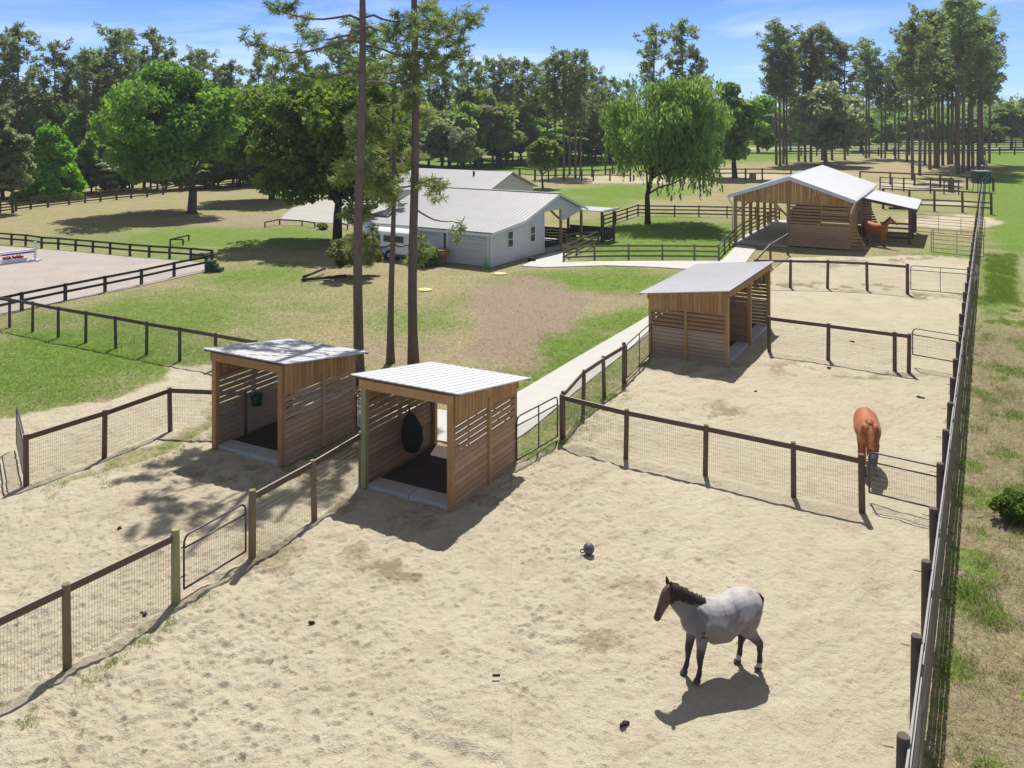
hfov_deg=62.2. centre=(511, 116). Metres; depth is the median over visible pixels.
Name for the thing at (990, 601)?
grass patch
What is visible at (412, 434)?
hay net
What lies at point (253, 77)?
pine tree
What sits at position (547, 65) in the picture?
pine tree
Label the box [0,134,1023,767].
ground
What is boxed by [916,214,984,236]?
pipe panel
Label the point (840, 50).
pine tree
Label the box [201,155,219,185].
bushy tree
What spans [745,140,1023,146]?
rail fence
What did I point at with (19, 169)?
young tree
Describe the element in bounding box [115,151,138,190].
bushy tree
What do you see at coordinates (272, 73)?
pine tree
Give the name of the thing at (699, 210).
board fence
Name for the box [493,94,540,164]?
leafy tree
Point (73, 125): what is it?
leafy tree
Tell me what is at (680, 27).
pine tree
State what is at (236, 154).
oak tree
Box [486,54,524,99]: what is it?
pine tree
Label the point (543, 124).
leafy tree
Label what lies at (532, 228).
window
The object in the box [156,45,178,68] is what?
pine tree
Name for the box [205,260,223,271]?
mounting block
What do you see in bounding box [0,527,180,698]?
paddock fence
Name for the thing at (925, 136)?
pine tree
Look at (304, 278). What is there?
fallen poles
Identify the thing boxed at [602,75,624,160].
pine tree
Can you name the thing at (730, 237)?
board fence
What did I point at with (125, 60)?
pine tree
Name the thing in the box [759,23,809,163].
pine tree
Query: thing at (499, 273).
ground lid
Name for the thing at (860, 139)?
leafy tree
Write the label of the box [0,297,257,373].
paddock fence
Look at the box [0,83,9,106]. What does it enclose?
leafy tree
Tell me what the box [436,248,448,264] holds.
bin
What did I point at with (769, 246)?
paddock fence
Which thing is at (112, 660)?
weeds
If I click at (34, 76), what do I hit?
pine tree
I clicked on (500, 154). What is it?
leafy tree
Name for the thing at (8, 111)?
leafy tree
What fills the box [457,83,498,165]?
leafy tree
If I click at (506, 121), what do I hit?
leafy tree
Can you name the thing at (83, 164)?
bushy tree
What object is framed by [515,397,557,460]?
metal gate
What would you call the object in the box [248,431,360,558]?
paddock fence
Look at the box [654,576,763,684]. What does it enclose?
horse
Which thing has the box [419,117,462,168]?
leafy tree
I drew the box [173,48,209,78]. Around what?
pine tree
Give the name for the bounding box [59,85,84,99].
leafy tree
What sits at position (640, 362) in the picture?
metal gate
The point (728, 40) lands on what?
sky
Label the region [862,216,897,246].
horse
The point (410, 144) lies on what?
leafy tree
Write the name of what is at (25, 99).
leafy tree
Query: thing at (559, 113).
pine tree
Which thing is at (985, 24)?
pine tree
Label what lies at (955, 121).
pine tree
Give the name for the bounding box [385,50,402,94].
pine tree
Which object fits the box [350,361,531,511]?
run in shed
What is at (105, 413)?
paddock fence
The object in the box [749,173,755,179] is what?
barrel
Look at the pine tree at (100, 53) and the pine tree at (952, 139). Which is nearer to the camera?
the pine tree at (100, 53)
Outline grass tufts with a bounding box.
[940,252,1023,767]
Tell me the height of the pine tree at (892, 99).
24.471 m
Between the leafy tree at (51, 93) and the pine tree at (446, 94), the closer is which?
the leafy tree at (51, 93)
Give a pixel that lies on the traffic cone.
(486, 265)
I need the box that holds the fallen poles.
[301,267,346,280]
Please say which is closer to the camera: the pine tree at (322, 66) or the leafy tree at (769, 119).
the pine tree at (322, 66)
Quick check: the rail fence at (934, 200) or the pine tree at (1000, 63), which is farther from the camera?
the pine tree at (1000, 63)
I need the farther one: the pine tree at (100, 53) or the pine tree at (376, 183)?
the pine tree at (100, 53)
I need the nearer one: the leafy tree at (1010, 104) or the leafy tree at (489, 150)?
the leafy tree at (489, 150)
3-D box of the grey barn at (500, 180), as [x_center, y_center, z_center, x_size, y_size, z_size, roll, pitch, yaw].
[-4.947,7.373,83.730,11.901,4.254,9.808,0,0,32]
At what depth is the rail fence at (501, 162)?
156.02 m
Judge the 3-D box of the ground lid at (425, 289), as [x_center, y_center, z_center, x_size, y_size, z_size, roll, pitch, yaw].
[-4.768,9.500,46.448,0.840,0.100,0.827,0,0,0]
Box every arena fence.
[0,233,212,259]
[0,255,207,310]
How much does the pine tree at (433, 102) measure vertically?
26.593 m
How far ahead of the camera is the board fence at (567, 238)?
62.58 m
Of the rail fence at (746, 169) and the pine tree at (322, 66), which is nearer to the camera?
the rail fence at (746, 169)
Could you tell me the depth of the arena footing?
51.50 m
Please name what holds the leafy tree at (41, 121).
on the ground
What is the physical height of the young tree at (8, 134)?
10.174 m
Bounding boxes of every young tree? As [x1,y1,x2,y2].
[0,113,17,188]
[0,133,36,213]
[525,136,563,187]
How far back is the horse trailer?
56.10 m
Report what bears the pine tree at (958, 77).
on the ground
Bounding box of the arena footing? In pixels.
[0,246,204,314]
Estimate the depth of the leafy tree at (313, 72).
131.54 m
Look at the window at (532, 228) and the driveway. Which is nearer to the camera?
the window at (532, 228)
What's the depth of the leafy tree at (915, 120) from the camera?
238.81 m
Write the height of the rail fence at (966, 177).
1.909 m
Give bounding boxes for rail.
[169,235,189,244]
[264,219,315,227]
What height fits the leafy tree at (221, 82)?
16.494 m
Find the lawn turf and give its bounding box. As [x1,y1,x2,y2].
[0,246,1023,428]
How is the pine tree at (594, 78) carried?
on the ground
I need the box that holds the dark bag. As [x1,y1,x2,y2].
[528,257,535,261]
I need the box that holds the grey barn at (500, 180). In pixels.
[389,168,538,203]
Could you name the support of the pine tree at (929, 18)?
on the ground
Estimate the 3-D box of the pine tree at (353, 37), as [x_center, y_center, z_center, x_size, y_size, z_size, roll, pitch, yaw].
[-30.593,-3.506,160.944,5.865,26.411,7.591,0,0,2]
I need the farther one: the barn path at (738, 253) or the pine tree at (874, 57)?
the pine tree at (874, 57)
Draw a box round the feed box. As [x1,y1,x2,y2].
[970,170,991,191]
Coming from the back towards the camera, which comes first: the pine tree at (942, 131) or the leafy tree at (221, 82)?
the pine tree at (942, 131)
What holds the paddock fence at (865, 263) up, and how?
on the ground
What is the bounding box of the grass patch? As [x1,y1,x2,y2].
[920,324,1023,767]
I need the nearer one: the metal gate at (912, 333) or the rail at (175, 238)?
the metal gate at (912, 333)
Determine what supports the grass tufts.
on the ground
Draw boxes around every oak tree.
[87,59,251,213]
[215,82,295,199]
[230,55,411,239]
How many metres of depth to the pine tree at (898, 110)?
190.61 m
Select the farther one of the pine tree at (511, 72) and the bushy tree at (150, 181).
the pine tree at (511, 72)
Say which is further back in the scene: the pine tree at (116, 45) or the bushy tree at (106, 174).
the pine tree at (116, 45)
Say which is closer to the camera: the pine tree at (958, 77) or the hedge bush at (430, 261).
the hedge bush at (430, 261)
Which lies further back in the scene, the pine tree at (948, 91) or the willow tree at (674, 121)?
the pine tree at (948, 91)
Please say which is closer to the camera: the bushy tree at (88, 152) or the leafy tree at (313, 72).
the bushy tree at (88, 152)
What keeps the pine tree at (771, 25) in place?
on the ground
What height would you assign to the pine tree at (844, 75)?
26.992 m
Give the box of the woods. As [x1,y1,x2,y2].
[11,75,1021,141]
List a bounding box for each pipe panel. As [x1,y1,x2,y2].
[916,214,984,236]
[931,229,983,256]
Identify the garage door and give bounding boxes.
[446,233,488,265]
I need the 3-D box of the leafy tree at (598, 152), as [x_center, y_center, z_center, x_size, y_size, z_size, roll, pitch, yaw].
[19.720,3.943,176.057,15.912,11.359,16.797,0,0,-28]
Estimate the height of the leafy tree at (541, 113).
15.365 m
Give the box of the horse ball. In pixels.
[580,542,593,554]
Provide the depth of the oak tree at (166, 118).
79.92 m
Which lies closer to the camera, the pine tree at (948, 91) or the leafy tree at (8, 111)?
the leafy tree at (8, 111)
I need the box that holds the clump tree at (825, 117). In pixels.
[786,80,867,165]
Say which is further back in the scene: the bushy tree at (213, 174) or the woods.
the woods
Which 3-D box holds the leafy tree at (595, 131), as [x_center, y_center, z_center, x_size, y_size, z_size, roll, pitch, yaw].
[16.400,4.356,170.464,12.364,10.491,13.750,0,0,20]
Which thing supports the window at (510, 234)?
in the white barn at (505, 226)
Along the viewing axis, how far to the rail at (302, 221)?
73.72 m
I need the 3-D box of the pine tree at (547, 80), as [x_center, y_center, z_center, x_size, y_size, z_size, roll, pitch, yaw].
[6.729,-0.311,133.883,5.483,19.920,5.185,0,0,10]
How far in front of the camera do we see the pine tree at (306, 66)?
151.47 m
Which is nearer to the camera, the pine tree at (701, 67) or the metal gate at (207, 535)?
the metal gate at (207, 535)
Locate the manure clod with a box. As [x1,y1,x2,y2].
[619,720,629,726]
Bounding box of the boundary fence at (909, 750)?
[883,153,985,767]
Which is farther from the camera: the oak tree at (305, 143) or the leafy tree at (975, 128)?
the leafy tree at (975, 128)
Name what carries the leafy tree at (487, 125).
on the ground
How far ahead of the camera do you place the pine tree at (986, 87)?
145.91 m
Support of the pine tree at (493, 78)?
on the ground
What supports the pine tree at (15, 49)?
on the ground
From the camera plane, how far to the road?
250.80 m
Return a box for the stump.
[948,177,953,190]
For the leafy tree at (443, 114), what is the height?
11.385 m
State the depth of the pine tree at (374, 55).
156.14 m
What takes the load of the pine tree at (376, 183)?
on the ground
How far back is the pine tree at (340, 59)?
156.25 m
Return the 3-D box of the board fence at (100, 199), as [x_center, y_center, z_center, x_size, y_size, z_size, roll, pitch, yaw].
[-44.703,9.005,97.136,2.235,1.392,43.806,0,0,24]
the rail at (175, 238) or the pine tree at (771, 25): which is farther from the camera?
the pine tree at (771, 25)
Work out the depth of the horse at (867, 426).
22.39 m
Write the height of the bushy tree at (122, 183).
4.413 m
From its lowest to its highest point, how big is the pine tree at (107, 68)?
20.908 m
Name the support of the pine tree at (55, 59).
on the ground
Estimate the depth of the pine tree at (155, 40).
130.90 m
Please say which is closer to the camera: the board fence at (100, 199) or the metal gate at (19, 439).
the metal gate at (19, 439)
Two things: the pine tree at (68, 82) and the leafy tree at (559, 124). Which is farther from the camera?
the leafy tree at (559, 124)
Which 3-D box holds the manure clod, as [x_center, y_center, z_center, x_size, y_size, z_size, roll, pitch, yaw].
[1.753,9.485,13.247,0.173,0.056,0.104,0,0,-41]
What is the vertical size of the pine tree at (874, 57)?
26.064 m
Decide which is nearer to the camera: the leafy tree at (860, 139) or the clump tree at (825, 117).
the clump tree at (825, 117)
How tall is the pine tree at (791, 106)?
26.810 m
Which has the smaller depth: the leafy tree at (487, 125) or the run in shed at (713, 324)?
the run in shed at (713, 324)
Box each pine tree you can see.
[0,21,40,134]
[0,33,25,99]
[19,66,50,90]
[26,36,75,113]
[56,56,84,108]
[68,47,105,132]
[76,56,120,119]
[77,46,110,103]
[87,20,140,109]
[102,54,120,89]
[103,27,141,88]
[127,60,152,77]
[130,27,176,71]
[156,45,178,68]
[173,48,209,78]
[185,44,220,81]
[210,64,234,85]
[217,58,245,87]
[236,0,446,385]
[242,57,271,88]
[262,64,280,90]
[291,56,313,73]
[314,62,334,73]
[324,33,357,73]
[326,73,453,363]
[336,31,358,65]
[337,0,491,364]
[357,33,394,89]
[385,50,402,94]
[395,58,425,165]
[418,34,449,164]
[430,59,455,164]
[446,71,470,164]
[457,57,485,163]
[473,63,492,91]
[476,54,512,162]
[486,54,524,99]
[503,59,526,161]
[513,56,542,145]
[522,65,545,137]
[527,57,562,131]
[537,53,569,176]
[544,45,587,176]
[558,62,574,174]
[560,47,596,177]
[566,61,595,174]
[580,65,607,162]
[592,74,610,159]
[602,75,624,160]
[620,80,637,111]
[632,21,673,86]
[663,17,699,81]
[686,48,708,78]
[755,16,798,164]
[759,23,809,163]
[760,31,799,164]
[775,49,801,164]
[781,41,820,160]
[792,34,824,161]
[793,24,834,161]
[809,21,843,159]
[816,30,852,159]
[831,41,867,159]
[847,36,883,157]
[856,46,883,157]
[870,59,894,157]
[871,67,897,157]
[877,50,915,159]
[883,37,915,161]
[883,59,905,158]
[888,14,936,179]
[894,20,941,175]
[897,2,949,169]
[909,11,954,168]
[914,72,943,164]
[931,0,991,172]
[931,0,993,173]
[931,15,950,167]
[936,10,952,164]
[936,82,961,164]
[937,0,954,163]
[941,0,997,170]
[942,9,966,165]
[952,17,1005,169]
[955,14,998,168]
[961,12,1006,165]
[981,32,1010,164]
[985,45,1007,162]
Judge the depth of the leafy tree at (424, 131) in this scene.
150.32 m
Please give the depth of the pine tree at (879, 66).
193.00 m
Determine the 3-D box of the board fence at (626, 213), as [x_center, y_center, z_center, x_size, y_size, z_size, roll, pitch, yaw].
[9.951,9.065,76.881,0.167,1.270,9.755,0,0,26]
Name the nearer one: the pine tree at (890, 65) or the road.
the pine tree at (890, 65)
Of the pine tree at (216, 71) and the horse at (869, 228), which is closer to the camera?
the horse at (869, 228)
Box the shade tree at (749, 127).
[705,81,776,177]
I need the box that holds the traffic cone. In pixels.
[483,257,489,268]
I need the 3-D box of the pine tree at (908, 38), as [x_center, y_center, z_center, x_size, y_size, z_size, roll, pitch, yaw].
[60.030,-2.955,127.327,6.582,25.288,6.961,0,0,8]
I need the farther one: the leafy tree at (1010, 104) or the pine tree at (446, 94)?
the leafy tree at (1010, 104)
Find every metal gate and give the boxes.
[16,407,23,473]
[181,504,246,589]
[354,391,417,430]
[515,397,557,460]
[626,324,650,378]
[866,452,935,507]
[909,265,975,294]
[911,328,964,363]
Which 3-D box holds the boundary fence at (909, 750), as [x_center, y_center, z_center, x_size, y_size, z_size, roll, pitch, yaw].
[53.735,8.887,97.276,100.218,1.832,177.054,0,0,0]
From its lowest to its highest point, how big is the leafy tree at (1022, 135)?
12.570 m
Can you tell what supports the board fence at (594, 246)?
on the ground
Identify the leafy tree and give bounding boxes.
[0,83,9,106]
[0,106,13,122]
[1,101,40,136]
[7,92,67,151]
[26,105,70,150]
[35,92,77,104]
[46,101,75,133]
[56,109,95,147]
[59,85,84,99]
[208,77,246,109]
[302,66,334,78]
[384,85,403,104]
[385,116,420,175]
[404,105,443,156]
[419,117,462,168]
[435,107,454,167]
[446,101,487,168]
[446,127,487,169]
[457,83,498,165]
[471,118,496,167]
[475,103,513,167]
[477,105,528,167]
[487,126,518,164]
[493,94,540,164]
[512,114,545,162]
[524,95,556,124]
[524,127,591,164]
[534,118,558,128]
[553,111,600,162]
[561,112,612,163]
[583,108,635,161]
[751,107,782,151]
[772,112,791,150]
[852,113,882,151]
[870,120,908,149]
[892,114,927,149]
[914,116,961,142]
[945,116,988,149]
[974,125,1010,149]
[986,106,1023,148]
[1004,98,1023,146]
[1018,110,1023,139]
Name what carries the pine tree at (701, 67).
on the ground
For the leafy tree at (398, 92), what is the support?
on the ground
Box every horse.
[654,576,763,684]
[853,407,880,480]
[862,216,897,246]
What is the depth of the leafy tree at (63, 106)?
125.44 m
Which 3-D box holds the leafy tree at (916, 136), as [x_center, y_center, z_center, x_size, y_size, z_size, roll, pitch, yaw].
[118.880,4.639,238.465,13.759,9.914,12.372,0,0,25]
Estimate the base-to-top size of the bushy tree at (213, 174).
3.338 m
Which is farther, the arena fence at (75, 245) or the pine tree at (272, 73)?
the pine tree at (272, 73)
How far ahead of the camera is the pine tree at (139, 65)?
149.12 m
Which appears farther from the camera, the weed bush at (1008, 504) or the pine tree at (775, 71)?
the pine tree at (775, 71)
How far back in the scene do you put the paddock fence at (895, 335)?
32.79 m
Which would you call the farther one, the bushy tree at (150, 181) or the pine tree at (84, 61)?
the pine tree at (84, 61)
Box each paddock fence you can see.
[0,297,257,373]
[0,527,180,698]
[23,386,246,486]
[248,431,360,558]
[559,394,865,513]
[561,342,625,438]
[753,233,788,283]
[756,259,908,293]
[767,316,911,372]
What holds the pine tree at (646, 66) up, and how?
on the ground
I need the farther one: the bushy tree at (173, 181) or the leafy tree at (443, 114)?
the leafy tree at (443, 114)
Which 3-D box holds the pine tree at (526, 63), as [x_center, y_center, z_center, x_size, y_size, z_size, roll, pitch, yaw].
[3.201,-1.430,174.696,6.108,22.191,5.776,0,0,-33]
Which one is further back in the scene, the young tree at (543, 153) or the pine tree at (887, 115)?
the pine tree at (887, 115)
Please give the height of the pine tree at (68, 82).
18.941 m
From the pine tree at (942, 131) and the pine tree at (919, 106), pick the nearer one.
the pine tree at (919, 106)
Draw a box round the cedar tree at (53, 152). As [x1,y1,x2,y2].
[8,125,89,202]
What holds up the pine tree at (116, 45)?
on the ground
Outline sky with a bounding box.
[0,0,1023,111]
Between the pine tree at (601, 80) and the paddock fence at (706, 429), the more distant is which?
the pine tree at (601, 80)
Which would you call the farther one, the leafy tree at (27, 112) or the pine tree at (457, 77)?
the pine tree at (457, 77)
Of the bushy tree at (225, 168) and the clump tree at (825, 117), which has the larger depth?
the clump tree at (825, 117)
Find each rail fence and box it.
[444,156,526,169]
[519,168,630,180]
[572,152,619,161]
[591,162,636,176]
[706,168,806,179]
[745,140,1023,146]
[788,147,1023,155]
[859,171,994,191]
[879,177,958,194]
[882,188,992,214]
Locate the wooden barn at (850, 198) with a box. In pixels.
[727,165,921,251]
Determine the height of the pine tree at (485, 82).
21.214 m
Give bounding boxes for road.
[750,148,1023,148]
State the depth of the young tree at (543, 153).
110.81 m
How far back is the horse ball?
18.33 m
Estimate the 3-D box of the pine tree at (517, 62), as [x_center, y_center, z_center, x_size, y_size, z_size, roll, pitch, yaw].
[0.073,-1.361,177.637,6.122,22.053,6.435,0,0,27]
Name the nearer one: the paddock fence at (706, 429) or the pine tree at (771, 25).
the paddock fence at (706, 429)
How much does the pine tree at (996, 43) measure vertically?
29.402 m
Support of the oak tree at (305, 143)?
on the ground
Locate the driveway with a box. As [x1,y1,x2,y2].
[281,197,388,225]
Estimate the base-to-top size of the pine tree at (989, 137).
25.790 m
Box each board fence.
[0,178,259,212]
[563,244,719,260]
[565,231,598,256]
[565,231,599,244]
[603,204,638,226]
[637,205,779,217]
[717,209,779,255]
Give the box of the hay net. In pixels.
[401,405,423,452]
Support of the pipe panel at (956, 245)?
attached to the boundary fence at (909, 750)
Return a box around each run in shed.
[203,338,369,466]
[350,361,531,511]
[638,261,773,366]
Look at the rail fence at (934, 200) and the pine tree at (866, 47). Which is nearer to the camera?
the rail fence at (934, 200)
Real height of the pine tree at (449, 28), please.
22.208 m
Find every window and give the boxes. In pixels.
[507,230,513,247]
[530,225,535,242]
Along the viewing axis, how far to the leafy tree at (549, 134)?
165.04 m
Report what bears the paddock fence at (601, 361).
on the ground
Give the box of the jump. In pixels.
[0,241,41,264]
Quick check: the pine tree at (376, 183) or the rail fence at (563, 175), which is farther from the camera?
the rail fence at (563, 175)
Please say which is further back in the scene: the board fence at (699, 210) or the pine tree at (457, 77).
the pine tree at (457, 77)
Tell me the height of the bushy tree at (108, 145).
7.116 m
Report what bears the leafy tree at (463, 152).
on the ground
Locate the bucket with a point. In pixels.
(256, 399)
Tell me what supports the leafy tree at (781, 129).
on the ground
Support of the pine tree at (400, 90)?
on the ground
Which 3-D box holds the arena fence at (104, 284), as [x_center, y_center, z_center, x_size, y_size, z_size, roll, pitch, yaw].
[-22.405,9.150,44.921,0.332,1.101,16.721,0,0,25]
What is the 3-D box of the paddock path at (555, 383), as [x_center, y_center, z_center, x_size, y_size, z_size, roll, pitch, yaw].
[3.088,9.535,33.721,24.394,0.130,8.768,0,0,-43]
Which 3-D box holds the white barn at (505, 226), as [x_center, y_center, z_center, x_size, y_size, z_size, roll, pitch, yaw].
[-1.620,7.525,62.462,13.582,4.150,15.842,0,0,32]
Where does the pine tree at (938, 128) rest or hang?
on the ground
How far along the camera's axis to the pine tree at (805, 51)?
176.61 m
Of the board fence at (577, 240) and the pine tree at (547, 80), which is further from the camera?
the pine tree at (547, 80)
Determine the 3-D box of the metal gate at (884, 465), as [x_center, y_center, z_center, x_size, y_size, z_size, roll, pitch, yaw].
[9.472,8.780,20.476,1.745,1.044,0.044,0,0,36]
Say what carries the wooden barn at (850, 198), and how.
on the ground
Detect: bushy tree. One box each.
[63,148,89,187]
[78,131,106,193]
[88,157,124,192]
[96,137,115,190]
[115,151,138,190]
[116,164,141,191]
[146,176,170,189]
[151,172,167,190]
[165,171,197,189]
[172,165,206,188]
[195,164,226,187]
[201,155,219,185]
[213,145,243,187]
[237,161,256,186]
[249,165,265,177]
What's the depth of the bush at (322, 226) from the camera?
71.30 m
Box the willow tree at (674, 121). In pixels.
[597,73,737,223]
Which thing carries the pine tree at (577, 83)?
on the ground
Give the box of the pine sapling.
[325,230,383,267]
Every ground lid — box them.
[417,288,432,291]
[493,272,506,275]
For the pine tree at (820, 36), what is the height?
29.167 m
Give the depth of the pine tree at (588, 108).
135.12 m
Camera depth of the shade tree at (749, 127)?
128.29 m
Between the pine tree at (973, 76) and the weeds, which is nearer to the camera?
the weeds
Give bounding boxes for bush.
[316,222,328,229]
[417,246,439,266]
[976,488,1023,523]
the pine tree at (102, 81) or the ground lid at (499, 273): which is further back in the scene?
the pine tree at (102, 81)
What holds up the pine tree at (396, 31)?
on the ground
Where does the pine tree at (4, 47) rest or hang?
on the ground
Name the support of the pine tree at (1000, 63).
on the ground
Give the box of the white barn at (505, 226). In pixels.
[347,187,619,267]
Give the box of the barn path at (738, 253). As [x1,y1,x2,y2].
[522,245,755,268]
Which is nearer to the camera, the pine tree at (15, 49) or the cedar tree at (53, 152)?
the cedar tree at (53, 152)
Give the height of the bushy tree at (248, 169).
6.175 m
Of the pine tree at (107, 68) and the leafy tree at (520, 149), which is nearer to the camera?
the pine tree at (107, 68)
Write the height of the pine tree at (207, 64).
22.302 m
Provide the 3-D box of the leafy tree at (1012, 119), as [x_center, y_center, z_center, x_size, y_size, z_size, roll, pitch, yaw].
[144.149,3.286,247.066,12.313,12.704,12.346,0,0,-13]
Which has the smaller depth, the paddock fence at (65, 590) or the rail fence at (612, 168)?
the paddock fence at (65, 590)
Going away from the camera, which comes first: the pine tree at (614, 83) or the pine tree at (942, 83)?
the pine tree at (942, 83)
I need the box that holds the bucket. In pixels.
[250,389,262,406]
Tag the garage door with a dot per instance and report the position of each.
(472, 248)
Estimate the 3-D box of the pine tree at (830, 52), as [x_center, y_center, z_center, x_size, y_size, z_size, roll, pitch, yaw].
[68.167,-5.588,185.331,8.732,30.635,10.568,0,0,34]
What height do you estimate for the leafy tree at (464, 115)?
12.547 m
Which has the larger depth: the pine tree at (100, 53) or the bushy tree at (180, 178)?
the pine tree at (100, 53)
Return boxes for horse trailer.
[362,225,421,259]
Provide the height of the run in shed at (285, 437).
2.918 m
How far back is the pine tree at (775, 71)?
165.47 m
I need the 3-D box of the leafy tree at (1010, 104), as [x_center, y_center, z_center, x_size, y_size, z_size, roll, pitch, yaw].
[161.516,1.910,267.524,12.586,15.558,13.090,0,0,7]
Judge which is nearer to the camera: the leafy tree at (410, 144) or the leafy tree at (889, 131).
the leafy tree at (410, 144)
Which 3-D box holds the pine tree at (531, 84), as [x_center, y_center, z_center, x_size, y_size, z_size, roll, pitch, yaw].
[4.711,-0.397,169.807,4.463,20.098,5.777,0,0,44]
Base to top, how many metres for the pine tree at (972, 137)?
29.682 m
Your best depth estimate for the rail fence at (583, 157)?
178.43 m
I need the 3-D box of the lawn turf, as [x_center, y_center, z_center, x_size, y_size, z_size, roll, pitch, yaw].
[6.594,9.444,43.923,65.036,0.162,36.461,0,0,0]
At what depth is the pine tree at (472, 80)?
169.47 m
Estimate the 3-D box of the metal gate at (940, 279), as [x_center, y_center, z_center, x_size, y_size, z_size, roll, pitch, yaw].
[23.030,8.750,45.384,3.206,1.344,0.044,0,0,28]
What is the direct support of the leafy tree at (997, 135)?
on the ground
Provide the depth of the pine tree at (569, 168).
138.14 m
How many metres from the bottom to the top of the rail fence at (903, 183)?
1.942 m
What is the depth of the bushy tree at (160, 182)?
108.16 m
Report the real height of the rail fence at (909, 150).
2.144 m
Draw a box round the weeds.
[9,365,651,727]
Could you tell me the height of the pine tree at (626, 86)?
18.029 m
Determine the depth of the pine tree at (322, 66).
156.61 m
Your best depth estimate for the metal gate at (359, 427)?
25.59 m
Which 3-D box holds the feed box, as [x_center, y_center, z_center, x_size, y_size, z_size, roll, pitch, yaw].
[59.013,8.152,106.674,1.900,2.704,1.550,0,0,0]
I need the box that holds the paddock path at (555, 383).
[301,309,667,447]
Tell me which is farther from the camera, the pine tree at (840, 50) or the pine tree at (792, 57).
the pine tree at (840, 50)
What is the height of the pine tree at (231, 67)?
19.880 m

